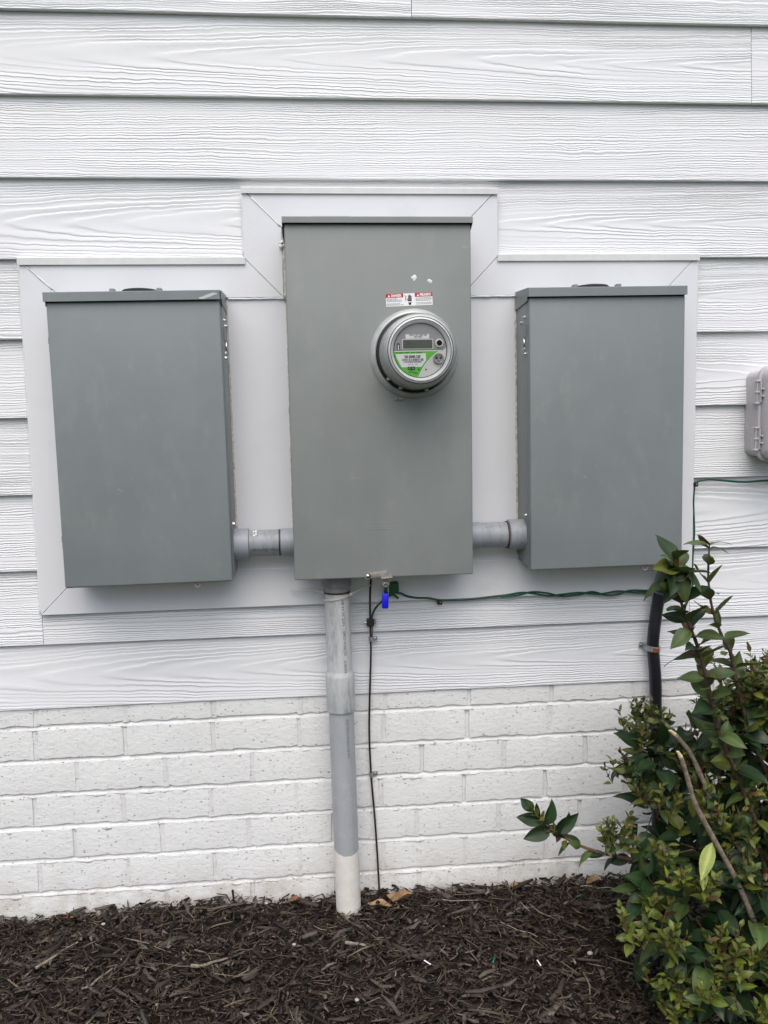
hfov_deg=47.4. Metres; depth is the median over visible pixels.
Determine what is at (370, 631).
ground wire
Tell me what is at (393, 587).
wire connector
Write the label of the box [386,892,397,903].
dead leaf
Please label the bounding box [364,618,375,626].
ground clamp
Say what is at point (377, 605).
green wire
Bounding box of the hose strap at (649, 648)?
[639,642,659,652]
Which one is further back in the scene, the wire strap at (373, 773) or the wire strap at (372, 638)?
the wire strap at (373, 773)
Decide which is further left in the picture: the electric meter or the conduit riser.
the conduit riser
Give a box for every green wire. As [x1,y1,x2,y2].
[371,601,381,618]
[395,487,694,600]
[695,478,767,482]
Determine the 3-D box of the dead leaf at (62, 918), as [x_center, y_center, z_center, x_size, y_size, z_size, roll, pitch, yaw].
[-0.783,0.985,2.122,0.070,0.013,0.019,-2,6,-5]
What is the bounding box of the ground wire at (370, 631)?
[368,578,379,894]
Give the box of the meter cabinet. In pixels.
[279,216,472,586]
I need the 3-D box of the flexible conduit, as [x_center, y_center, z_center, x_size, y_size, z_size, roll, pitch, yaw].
[0.692,0.532,2.189,0.049,0.876,0.076,-4,7,-21]
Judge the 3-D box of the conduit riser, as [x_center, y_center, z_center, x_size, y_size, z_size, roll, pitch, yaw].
[-0.101,0.582,2.100,0.076,0.905,0.069,-2,6,-5]
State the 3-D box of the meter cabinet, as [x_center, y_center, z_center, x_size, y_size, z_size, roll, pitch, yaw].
[-0.017,-0.244,1.996,0.425,0.822,0.157,-2,6,-5]
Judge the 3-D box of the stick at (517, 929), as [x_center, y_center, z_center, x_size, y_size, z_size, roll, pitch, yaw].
[0.313,0.971,2.036,0.099,0.006,0.005,4,8,39]
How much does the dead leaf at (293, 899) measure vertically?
0.014 m
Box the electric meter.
[370,309,457,399]
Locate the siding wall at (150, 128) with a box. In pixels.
[0,0,767,710]
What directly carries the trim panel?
attached to the siding wall at (150, 128)
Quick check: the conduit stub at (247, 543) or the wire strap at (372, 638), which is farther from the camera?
the wire strap at (372, 638)
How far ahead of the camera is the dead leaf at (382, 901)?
2.15 m
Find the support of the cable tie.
attached to the conduit riser
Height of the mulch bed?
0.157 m
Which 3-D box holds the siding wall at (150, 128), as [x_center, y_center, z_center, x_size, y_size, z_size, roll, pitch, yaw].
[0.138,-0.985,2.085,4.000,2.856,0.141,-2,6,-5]
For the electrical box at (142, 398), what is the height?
0.666 m
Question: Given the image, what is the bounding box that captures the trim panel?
[17,187,699,614]
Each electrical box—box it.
[42,288,237,587]
[515,284,687,570]
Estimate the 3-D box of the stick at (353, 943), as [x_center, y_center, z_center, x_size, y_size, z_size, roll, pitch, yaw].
[-0.058,0.977,1.980,0.063,0.009,0.009,0,6,11]
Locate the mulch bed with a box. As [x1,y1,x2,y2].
[0,879,764,1023]
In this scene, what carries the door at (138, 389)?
in the electrical box at (142, 398)
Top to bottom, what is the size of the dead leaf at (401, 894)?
0.023 m
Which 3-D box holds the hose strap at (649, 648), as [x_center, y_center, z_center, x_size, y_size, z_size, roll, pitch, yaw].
[0.663,0.339,2.186,0.052,0.021,0.031,1,7,20]
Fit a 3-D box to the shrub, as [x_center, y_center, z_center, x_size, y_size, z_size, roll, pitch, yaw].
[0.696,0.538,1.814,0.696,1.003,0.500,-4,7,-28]
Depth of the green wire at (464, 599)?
2.16 m
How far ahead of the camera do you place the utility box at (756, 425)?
2.10 m
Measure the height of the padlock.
0.061 m
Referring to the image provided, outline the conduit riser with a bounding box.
[322,578,360,919]
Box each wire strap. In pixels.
[369,636,376,641]
[369,771,376,776]
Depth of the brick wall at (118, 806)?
2.17 m
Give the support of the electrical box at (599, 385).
attached to the trim panel
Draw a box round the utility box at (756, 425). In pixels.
[744,366,767,460]
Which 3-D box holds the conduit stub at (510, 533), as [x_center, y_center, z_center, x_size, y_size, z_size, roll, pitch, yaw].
[0.265,0.054,2.079,0.143,0.072,0.072,-2,6,-5]
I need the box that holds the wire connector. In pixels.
[384,581,398,596]
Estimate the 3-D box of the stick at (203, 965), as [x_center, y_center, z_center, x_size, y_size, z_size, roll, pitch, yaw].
[-0.384,0.992,1.925,0.083,0.009,0.011,-3,7,-16]
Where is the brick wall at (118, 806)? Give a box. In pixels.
[0,677,767,922]
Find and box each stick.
[35,941,77,968]
[81,968,112,989]
[190,958,226,967]
[345,941,371,946]
[431,898,477,900]
[500,922,537,936]
[580,885,612,888]
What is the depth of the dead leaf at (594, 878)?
2.22 m
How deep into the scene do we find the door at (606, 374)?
2.01 m
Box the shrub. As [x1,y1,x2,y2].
[516,534,767,1023]
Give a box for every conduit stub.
[233,528,293,559]
[473,519,526,548]
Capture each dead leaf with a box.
[46,914,73,920]
[285,896,304,903]
[368,899,390,906]
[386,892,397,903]
[393,889,413,901]
[586,875,602,884]
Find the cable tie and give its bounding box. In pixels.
[291,585,369,600]
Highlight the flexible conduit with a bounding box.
[647,592,663,825]
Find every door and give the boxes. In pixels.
[46,300,232,587]
[527,296,684,570]
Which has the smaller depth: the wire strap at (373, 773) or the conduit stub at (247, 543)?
the conduit stub at (247, 543)
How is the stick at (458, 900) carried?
on the mulch bed
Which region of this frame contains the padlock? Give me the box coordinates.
[382,582,388,608]
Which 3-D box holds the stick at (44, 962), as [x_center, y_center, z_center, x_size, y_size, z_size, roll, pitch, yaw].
[-0.736,0.997,1.970,0.011,0.011,0.108,3,8,35]

